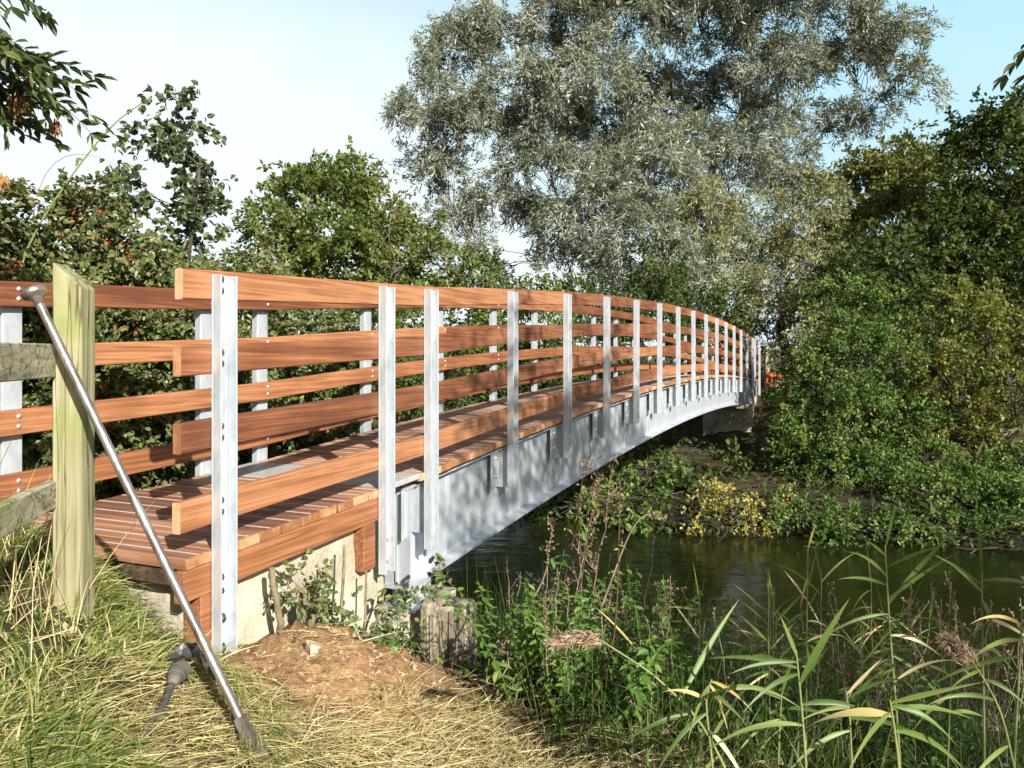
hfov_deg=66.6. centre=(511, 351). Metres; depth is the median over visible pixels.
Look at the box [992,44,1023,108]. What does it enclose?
ash tree
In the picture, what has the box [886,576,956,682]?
reed
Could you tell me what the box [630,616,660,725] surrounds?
dry stalk
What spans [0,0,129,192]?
ash tree
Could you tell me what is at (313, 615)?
cut stem
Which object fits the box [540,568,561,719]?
dry stalk
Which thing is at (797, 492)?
dead twigs
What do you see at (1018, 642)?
dry stalk
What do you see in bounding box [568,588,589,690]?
nettle plant
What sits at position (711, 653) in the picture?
nettle plant
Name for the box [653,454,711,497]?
leafy shrub
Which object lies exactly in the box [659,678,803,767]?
reed
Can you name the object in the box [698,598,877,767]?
reed
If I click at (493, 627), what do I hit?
nettle plant
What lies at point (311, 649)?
stone
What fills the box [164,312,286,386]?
leafy shrub
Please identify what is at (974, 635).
dry stalk
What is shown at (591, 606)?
nettle plant
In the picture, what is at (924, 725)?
nettle plant
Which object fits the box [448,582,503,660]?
nettle plant
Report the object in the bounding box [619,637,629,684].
nettle plant
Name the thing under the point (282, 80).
sky
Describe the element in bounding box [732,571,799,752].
reed
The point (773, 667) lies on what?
reed
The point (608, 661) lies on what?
dry stalk
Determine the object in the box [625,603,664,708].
nettle plant
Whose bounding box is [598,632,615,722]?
nettle plant
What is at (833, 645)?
dry stalk
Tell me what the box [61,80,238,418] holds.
young alder tree
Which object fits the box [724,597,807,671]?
reed
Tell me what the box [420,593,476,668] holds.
timber pile
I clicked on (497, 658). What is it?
nettle plant
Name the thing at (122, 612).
grass
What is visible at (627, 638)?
reed
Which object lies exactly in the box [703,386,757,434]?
concrete abutment
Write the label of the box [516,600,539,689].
nettle plant
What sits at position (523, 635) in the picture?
nettle plant
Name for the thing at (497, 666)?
nettle plant
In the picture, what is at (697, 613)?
dry stalk
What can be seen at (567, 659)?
dry stalk
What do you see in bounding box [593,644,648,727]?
nettle plant
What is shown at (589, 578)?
dry stalk
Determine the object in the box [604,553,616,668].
dry stalk
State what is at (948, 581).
dry stalk
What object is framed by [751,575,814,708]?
reed
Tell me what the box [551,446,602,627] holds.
dry stalk
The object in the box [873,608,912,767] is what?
nettle plant
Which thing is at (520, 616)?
nettle plant
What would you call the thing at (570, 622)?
nettle plant
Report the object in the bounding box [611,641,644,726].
nettle plant
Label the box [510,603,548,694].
nettle plant
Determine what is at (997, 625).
dry stalk
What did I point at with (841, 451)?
bank bush
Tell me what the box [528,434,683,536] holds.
bramble bush
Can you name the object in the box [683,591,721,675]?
dry stalk
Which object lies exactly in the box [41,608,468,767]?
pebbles
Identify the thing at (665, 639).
dry stalk
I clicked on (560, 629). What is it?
nettle plant
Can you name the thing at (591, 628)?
nettle plant
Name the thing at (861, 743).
nettle plant
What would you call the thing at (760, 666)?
dry stalk
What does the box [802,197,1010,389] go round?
woodland tree
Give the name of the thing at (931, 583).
dry stalk
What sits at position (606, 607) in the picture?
dry stalk
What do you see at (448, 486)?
footbridge
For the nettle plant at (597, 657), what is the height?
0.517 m
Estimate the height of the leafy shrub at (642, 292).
5.752 m
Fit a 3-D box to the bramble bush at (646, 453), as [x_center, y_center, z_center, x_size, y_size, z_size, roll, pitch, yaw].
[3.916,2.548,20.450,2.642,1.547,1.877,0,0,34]
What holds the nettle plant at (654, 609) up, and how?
on the ground at (290, 668)
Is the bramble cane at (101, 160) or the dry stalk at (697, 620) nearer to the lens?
the dry stalk at (697, 620)
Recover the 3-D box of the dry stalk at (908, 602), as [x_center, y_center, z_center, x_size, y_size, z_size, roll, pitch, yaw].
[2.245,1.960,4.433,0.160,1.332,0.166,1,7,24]
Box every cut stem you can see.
[269,567,283,633]
[299,593,306,622]
[308,585,319,624]
[324,563,326,609]
[340,545,345,620]
[362,570,366,639]
[366,592,383,639]
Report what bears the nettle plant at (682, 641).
on the ground at (290, 668)
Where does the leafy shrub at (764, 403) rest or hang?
on the ground at (290, 668)
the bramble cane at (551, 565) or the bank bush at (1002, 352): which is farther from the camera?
the bank bush at (1002, 352)
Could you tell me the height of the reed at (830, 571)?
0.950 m
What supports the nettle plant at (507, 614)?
on the ground at (290, 668)
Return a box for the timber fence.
[0,263,94,619]
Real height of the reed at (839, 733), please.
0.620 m
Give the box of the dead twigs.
[523,416,1021,555]
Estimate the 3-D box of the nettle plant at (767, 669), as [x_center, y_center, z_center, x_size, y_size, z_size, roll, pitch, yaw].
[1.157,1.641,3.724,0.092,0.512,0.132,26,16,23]
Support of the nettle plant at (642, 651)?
on the ground at (290, 668)
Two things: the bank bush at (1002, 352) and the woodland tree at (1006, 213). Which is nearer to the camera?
the bank bush at (1002, 352)
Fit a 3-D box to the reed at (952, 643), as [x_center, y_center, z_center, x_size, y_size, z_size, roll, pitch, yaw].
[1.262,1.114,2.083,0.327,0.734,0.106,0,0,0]
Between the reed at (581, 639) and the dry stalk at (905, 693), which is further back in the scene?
the dry stalk at (905, 693)
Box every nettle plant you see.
[430,588,523,699]
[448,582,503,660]
[474,582,507,687]
[482,588,504,682]
[504,607,524,685]
[505,592,518,661]
[506,617,524,691]
[508,626,527,697]
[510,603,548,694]
[513,602,582,708]
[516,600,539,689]
[518,577,530,626]
[518,580,538,694]
[519,617,530,672]
[522,588,563,720]
[535,623,567,691]
[536,605,567,700]
[537,552,571,710]
[539,621,557,680]
[541,595,573,734]
[549,627,590,700]
[555,647,576,727]
[555,648,578,686]
[556,582,590,691]
[557,579,604,678]
[559,612,576,656]
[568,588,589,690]
[568,593,599,714]
[570,595,630,672]
[573,588,605,653]
[580,568,623,684]
[581,589,593,651]
[582,611,611,678]
[586,610,612,690]
[589,624,609,695]
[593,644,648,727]
[595,617,619,671]
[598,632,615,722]
[599,638,622,709]
[601,639,657,709]
[608,605,624,678]
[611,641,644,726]
[615,633,657,729]
[618,639,672,719]
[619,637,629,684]
[620,565,645,668]
[620,593,632,640]
[620,645,635,708]
[621,570,643,664]
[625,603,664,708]
[627,604,648,671]
[639,672,660,730]
[640,672,655,717]
[641,583,667,692]
[651,620,733,738]
[652,629,678,718]
[655,627,683,684]
[656,577,694,729]
[658,628,705,660]
[660,663,706,691]
[664,638,719,715]
[665,586,704,684]
[697,665,707,694]
[711,609,729,683]
[712,592,737,688]
[717,658,745,708]
[745,650,783,705]
[756,670,792,750]
[784,615,808,747]
[797,616,822,736]
[797,673,840,719]
[819,689,857,739]
[843,645,892,765]
[852,667,873,751]
[853,669,878,728]
[856,725,872,767]
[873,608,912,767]
[885,688,931,766]
[887,677,939,767]
[891,728,913,767]
[897,681,924,751]
[906,671,943,766]
[908,702,931,753]
[925,703,947,767]
[931,725,970,767]
[939,703,964,751]
[951,716,967,767]
[952,753,986,767]
[954,705,996,767]
[988,715,1004,751]
[989,728,1023,750]
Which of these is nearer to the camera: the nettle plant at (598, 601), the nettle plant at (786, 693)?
the nettle plant at (786, 693)
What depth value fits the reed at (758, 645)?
3.07 m
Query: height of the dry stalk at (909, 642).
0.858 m
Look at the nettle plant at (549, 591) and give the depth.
3.28 m
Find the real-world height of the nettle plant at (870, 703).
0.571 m
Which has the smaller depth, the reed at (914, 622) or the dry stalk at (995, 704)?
the dry stalk at (995, 704)
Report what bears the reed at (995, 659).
on the ground at (290, 668)
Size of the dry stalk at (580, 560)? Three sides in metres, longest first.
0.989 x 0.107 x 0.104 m
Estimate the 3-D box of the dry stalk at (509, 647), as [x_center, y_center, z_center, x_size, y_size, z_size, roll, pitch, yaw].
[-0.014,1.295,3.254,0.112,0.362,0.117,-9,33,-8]
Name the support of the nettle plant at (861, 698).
on the ground at (290, 668)
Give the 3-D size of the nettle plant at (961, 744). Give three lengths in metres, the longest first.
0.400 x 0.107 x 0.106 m
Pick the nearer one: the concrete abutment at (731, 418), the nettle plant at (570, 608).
the nettle plant at (570, 608)
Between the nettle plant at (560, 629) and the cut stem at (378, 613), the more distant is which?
the cut stem at (378, 613)
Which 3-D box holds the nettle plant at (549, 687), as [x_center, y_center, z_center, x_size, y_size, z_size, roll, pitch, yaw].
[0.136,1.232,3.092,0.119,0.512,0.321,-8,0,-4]
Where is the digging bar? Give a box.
[20,284,274,763]
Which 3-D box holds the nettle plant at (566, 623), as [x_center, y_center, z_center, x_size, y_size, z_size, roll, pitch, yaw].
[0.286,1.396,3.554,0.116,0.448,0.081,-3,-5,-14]
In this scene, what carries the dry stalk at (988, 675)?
on the ground at (290, 668)
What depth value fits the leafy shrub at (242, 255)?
16.96 m
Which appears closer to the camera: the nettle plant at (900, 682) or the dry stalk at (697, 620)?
the nettle plant at (900, 682)
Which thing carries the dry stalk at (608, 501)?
on the ground at (290, 668)
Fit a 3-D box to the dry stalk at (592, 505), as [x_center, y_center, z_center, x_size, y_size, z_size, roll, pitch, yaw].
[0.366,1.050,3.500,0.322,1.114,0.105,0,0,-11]
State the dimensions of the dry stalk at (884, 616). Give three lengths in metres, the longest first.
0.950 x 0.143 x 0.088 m
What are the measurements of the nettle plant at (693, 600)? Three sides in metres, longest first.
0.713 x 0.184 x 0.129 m
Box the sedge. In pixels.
[293,538,1023,767]
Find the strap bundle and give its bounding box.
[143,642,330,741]
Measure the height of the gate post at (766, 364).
1.757 m
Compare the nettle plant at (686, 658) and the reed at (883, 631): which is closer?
the nettle plant at (686, 658)
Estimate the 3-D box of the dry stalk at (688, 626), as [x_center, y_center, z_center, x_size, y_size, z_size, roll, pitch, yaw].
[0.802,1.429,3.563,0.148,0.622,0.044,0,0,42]
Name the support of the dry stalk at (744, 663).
on the ground at (290, 668)
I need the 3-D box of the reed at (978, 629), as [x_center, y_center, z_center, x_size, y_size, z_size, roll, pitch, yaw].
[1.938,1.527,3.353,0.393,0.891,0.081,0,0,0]
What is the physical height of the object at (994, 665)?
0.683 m
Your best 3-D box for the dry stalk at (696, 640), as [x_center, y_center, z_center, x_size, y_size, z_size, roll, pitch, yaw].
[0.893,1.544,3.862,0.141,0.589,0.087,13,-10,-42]
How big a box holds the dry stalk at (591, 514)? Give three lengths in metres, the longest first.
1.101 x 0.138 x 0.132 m
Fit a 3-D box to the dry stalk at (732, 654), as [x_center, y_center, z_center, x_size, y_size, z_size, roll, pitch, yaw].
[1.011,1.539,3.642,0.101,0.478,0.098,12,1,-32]
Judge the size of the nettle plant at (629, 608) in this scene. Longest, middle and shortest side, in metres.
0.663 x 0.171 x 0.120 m
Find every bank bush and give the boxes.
[759,261,960,547]
[760,301,843,404]
[883,335,1023,404]
[884,416,1023,546]
[886,266,1023,463]
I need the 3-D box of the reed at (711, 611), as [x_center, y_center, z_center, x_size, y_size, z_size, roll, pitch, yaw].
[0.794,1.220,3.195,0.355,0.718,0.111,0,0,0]
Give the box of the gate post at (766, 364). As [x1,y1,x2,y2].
[764,346,769,391]
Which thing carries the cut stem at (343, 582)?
on the ground at (290, 668)
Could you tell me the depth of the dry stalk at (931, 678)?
3.41 m
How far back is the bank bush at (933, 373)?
21.80 m
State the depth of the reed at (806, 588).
2.90 m
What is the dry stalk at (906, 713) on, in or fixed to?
on the ground at (290, 668)
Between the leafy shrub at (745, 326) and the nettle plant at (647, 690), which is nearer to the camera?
the nettle plant at (647, 690)
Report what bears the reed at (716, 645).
on the ground at (290, 668)
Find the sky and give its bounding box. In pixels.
[0,0,1023,349]
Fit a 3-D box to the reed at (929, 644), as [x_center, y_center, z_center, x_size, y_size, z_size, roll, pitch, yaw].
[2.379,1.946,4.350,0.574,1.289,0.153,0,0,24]
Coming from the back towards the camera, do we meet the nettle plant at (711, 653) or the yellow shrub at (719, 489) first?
the yellow shrub at (719, 489)
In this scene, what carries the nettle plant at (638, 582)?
on the ground at (290, 668)
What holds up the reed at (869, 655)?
on the ground at (290, 668)
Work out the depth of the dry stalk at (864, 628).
4.82 m
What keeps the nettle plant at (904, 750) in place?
on the ground at (290, 668)
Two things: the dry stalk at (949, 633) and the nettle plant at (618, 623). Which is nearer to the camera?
the nettle plant at (618, 623)
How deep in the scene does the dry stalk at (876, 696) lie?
3.22 m
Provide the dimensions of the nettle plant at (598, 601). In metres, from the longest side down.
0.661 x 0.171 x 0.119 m
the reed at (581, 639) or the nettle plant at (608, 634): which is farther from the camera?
the nettle plant at (608, 634)
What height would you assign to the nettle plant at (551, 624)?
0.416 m
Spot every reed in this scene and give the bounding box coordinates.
[546,600,738,767]
[595,607,674,695]
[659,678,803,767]
[670,564,745,715]
[691,601,734,678]
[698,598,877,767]
[712,614,766,690]
[722,600,794,721]
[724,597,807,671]
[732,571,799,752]
[734,654,841,767]
[737,545,819,678]
[744,562,801,731]
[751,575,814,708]
[772,552,843,737]
[773,585,832,689]
[776,547,853,737]
[785,566,865,682]
[791,660,920,767]
[799,682,981,767]
[800,525,827,748]
[816,506,961,767]
[827,622,903,759]
[838,607,876,703]
[838,619,897,693]
[847,545,904,663]
[848,600,926,701]
[858,575,924,685]
[859,602,925,695]
[874,606,910,678]
[882,591,987,718]
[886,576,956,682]
[901,617,1002,767]
[905,618,970,732]
[926,610,1023,767]
[928,631,1023,767]
[929,607,1006,752]
[935,516,1023,767]
[1009,599,1023,715]
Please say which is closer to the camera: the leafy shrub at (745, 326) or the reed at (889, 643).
the reed at (889, 643)
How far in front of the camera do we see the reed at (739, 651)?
3.89 m
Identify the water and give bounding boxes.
[384,511,1023,746]
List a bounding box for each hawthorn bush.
[0,167,194,512]
[0,177,142,469]
[22,219,194,497]
[33,236,279,486]
[163,249,319,462]
[278,309,384,576]
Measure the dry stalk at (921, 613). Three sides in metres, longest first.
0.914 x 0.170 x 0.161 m
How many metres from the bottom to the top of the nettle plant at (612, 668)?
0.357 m
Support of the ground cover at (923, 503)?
on the ground at (290, 668)
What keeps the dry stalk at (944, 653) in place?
on the ground at (290, 668)
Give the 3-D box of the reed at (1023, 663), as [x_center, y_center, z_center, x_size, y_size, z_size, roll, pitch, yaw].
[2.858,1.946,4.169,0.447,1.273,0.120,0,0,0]
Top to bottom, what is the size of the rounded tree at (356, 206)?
9.916 m
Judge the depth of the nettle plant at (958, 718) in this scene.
3.38 m
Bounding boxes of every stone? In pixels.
[278,630,290,635]
[305,640,321,656]
[346,655,369,670]
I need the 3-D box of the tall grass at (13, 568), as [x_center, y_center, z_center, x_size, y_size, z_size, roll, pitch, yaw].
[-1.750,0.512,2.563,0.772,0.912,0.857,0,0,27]
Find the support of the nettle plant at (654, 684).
on the ground at (290, 668)
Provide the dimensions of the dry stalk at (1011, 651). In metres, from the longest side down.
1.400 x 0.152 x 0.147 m
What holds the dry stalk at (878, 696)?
on the ground at (290, 668)
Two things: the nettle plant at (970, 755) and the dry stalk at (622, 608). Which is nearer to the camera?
the nettle plant at (970, 755)
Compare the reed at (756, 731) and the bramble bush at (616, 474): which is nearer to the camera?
the reed at (756, 731)
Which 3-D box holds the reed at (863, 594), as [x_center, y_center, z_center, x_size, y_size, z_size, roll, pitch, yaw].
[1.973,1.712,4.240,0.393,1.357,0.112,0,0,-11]
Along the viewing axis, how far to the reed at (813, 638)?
3.19 m
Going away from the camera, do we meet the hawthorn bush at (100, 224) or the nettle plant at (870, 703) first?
the nettle plant at (870, 703)
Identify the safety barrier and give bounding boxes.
[708,345,739,371]
[766,373,785,394]
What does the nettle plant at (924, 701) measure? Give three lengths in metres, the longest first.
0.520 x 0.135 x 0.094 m
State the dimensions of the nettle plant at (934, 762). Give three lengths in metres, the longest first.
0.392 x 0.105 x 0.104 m
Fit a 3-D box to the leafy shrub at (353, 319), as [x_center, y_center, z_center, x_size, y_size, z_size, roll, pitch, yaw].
[-3.364,0.785,19.330,3.828,5.276,2.799,0,0,-37]
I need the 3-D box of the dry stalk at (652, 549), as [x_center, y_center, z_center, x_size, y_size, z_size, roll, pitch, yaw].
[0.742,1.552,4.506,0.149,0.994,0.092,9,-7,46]
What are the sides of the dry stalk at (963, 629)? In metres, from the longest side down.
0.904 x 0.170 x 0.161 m
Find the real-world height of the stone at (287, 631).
0.047 m
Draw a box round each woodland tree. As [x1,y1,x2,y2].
[774,233,1023,380]
[792,118,1006,381]
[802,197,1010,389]
[877,83,1023,389]
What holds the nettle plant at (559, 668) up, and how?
on the ground at (290, 668)
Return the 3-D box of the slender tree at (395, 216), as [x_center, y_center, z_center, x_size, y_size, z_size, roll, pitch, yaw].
[-3.189,-1.000,21.143,1.949,8.538,1.690,0,0,0]
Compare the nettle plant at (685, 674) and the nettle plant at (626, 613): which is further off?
the nettle plant at (626, 613)
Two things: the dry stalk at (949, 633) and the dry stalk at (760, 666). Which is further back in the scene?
the dry stalk at (949, 633)
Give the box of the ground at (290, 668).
[0,350,1023,767]
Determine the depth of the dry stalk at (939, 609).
4.68 m
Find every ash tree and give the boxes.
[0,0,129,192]
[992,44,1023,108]
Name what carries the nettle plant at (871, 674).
on the ground at (290, 668)
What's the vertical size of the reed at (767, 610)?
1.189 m
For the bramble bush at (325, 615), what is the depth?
3.90 m
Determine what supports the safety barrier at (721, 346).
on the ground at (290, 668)
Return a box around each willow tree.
[376,0,958,374]
[655,165,876,383]
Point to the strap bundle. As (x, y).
(180, 671)
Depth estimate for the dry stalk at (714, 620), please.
2.95 m
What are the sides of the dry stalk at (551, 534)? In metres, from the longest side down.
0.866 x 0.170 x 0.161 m
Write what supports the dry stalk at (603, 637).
on the ground at (290, 668)
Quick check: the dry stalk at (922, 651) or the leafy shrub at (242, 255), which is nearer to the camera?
the dry stalk at (922, 651)
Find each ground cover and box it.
[363,629,1023,767]
[395,374,1023,550]
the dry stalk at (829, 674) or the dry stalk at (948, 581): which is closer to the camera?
the dry stalk at (829, 674)
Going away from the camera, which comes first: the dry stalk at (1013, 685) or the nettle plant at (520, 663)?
the nettle plant at (520, 663)
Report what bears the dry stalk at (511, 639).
on the ground at (290, 668)
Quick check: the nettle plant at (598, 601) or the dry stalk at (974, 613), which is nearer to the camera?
the nettle plant at (598, 601)
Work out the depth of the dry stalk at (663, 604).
3.71 m
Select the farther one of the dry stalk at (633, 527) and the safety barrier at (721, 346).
the safety barrier at (721, 346)
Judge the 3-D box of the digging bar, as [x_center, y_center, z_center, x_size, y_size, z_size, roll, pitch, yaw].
[-1.192,0.553,2.519,0.953,1.560,0.080,0,0,16]
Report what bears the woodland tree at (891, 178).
on the ground at (290, 668)
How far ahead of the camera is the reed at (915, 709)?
1.91 m
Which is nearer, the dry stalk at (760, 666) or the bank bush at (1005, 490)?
the dry stalk at (760, 666)
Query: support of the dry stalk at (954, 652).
on the ground at (290, 668)
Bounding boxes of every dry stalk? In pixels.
[495,576,522,701]
[495,627,517,676]
[501,644,528,690]
[505,557,517,634]
[525,517,557,677]
[533,595,561,717]
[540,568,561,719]
[549,566,560,627]
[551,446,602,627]
[552,647,596,718]
[553,577,584,685]
[567,463,624,631]
[568,485,601,629]
[574,477,625,724]
[574,500,589,677]
[575,454,636,633]
[575,506,667,657]
[577,521,604,658]
[591,593,619,698]
[595,581,621,655]
[599,580,627,667]
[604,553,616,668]
[618,579,634,649]
[629,696,657,718]
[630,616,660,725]
[638,534,654,630]
[643,599,684,735]
[648,580,678,635]
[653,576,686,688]
[679,598,700,669]
[682,604,710,683]
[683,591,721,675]
[693,582,707,648]
[710,633,732,697]
[712,607,732,713]
[712,633,765,729]
[718,589,733,681]
[726,631,742,682]
[729,664,756,709]
[731,605,749,673]
[754,629,782,694]
[762,601,775,649]
[772,586,784,678]
[799,609,809,675]
[814,658,844,708]
[816,602,853,704]
[816,618,826,692]
[821,582,865,765]
[837,614,861,698]
[845,603,872,672]
[848,679,878,752]
[859,660,885,742]
[862,673,890,734]
[865,659,890,748]
[876,597,889,709]
[886,670,911,723]
[887,668,916,764]
[895,582,923,690]
[895,609,925,690]
[899,598,932,716]
[899,668,952,766]
[913,587,947,676]
[919,623,930,690]
[925,591,961,723]
[926,631,944,758]
[927,599,947,721]
[930,581,972,749]
[932,571,981,740]
[935,604,954,719]
[936,582,957,719]
[941,600,958,699]
[942,614,975,740]
[950,641,994,727]
[954,618,987,716]
[970,609,991,761]
[978,644,1006,767]
[980,600,1006,765]
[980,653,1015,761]
[985,623,999,734]
[987,575,1023,741]
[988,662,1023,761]
[990,645,1021,723]
[996,635,1023,738]
[1001,598,1023,690]
[1009,654,1023,737]
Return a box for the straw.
[0,536,787,767]
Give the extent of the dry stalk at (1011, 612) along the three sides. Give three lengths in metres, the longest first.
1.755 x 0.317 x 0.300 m
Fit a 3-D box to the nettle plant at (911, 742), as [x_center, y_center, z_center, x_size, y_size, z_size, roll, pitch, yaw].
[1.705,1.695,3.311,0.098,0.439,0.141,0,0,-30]
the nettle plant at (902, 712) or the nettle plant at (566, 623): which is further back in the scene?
the nettle plant at (566, 623)
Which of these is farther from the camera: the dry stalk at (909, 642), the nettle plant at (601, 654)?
the dry stalk at (909, 642)
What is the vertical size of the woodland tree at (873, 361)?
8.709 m
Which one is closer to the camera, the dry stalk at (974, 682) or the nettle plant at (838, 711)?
the nettle plant at (838, 711)
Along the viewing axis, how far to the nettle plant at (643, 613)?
3.43 m
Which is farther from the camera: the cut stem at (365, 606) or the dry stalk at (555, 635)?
the cut stem at (365, 606)
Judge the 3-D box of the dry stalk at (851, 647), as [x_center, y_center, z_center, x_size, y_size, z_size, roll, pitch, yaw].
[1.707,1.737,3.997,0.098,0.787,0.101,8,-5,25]
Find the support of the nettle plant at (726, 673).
on the ground at (290, 668)
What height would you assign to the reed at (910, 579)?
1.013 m
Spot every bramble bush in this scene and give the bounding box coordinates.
[262,548,415,655]
[376,553,451,661]
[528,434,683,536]
[622,423,700,465]
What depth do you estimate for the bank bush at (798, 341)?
24.76 m
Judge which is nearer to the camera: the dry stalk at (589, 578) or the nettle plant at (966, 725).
the nettle plant at (966, 725)
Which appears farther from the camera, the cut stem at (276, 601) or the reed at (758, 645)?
the cut stem at (276, 601)
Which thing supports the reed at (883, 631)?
on the ground at (290, 668)
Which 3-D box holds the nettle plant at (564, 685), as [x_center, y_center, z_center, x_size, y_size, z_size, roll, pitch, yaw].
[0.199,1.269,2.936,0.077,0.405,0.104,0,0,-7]
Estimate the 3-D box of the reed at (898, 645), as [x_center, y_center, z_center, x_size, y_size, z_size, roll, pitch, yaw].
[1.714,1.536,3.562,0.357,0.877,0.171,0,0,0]
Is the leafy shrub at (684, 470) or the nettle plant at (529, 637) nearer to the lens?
the nettle plant at (529, 637)
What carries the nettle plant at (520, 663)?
on the ground at (290, 668)
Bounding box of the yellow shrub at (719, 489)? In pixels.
[678,475,796,538]
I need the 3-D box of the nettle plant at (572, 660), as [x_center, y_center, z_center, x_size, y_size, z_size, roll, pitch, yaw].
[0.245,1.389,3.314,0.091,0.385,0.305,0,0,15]
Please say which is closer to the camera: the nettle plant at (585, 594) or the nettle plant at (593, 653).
the nettle plant at (593, 653)
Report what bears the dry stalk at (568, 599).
on the ground at (290, 668)
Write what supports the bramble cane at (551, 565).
on the ground at (290, 668)
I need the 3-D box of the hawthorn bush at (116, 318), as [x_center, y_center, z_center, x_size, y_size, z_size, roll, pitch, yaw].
[-2.901,0.297,5.785,1.762,2.890,1.772,0,0,-31]
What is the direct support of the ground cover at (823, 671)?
on the ground at (290, 668)
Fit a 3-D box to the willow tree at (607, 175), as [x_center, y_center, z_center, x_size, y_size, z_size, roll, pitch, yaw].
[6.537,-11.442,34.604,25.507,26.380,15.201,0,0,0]
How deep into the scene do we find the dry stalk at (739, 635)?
3.98 m
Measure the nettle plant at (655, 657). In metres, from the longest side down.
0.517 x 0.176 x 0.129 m
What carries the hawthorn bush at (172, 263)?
on the ground at (290, 668)
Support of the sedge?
on the ground at (290, 668)
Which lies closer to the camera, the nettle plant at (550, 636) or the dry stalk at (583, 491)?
the nettle plant at (550, 636)
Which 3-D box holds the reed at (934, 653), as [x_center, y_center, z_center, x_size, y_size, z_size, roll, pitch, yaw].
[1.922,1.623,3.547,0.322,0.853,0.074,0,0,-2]
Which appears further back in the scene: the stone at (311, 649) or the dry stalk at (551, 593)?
the dry stalk at (551, 593)
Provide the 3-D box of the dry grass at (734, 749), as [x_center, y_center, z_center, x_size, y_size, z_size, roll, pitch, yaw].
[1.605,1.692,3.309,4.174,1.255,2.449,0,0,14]
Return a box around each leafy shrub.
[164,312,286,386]
[191,227,299,328]
[245,271,376,399]
[319,274,455,433]
[370,209,583,406]
[395,317,506,420]
[457,279,596,401]
[520,269,655,390]
[587,234,724,362]
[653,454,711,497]
[656,266,796,387]
[705,436,758,482]
[760,392,794,432]
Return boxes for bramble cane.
[19,98,149,273]
[31,154,132,232]
[444,546,555,663]
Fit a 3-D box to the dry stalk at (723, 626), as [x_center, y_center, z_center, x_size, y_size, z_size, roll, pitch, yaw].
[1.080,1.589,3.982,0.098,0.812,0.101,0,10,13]
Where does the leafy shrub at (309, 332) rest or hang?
on the ground at (290, 668)
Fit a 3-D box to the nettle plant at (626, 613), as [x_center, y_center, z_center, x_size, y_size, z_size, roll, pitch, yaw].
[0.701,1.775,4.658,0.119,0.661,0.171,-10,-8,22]
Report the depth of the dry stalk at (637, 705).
2.82 m
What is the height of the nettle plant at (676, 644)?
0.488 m
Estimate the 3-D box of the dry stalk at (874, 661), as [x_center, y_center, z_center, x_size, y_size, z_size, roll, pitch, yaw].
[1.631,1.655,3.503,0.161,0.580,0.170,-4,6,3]
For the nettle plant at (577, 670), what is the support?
on the ground at (290, 668)
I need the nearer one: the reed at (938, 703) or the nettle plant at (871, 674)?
the reed at (938, 703)
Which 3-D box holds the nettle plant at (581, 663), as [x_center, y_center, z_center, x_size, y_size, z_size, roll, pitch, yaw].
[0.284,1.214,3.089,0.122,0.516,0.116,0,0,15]
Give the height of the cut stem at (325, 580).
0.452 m
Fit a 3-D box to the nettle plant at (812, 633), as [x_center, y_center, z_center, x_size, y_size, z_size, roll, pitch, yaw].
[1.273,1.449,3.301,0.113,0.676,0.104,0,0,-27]
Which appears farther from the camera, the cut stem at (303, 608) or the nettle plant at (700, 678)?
the cut stem at (303, 608)
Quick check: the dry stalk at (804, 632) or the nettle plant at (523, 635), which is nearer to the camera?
the nettle plant at (523, 635)
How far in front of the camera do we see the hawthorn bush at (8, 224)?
5.31 m
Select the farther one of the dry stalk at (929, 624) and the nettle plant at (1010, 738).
the dry stalk at (929, 624)
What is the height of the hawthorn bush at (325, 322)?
3.323 m
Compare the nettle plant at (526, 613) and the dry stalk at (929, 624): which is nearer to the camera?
the nettle plant at (526, 613)
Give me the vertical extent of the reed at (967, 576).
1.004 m
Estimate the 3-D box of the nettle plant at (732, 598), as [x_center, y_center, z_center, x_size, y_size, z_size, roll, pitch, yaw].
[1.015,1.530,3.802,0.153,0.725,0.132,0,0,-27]
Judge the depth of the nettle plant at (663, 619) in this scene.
3.01 m
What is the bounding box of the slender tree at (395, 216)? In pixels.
[357,161,427,391]
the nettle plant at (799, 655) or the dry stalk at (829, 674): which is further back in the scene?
the dry stalk at (829, 674)
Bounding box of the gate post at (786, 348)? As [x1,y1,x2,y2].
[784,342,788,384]
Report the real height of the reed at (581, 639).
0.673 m
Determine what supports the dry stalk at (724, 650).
on the ground at (290, 668)
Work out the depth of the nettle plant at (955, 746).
3.01 m
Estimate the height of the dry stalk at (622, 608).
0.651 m
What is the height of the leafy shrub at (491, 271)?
7.086 m
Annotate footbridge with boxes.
[0,268,759,655]
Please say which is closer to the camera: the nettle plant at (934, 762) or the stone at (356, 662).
the nettle plant at (934, 762)
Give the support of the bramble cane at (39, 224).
on the ground at (290, 668)
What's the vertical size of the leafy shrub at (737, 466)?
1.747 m
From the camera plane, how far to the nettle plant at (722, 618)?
4.10 m
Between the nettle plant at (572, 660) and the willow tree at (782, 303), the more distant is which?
the willow tree at (782, 303)
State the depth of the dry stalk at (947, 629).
3.59 m
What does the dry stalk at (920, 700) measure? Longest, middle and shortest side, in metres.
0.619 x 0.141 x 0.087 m
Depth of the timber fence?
2.70 m
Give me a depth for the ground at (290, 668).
3.19 m
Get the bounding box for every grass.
[0,413,151,670]
[0,476,349,767]
[451,635,1019,767]
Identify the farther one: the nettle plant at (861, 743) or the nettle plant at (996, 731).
the nettle plant at (996, 731)
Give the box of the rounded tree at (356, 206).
[213,135,436,437]
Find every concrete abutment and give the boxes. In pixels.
[96,521,455,647]
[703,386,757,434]
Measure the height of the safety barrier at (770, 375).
0.864 m
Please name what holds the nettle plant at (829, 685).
on the ground at (290, 668)

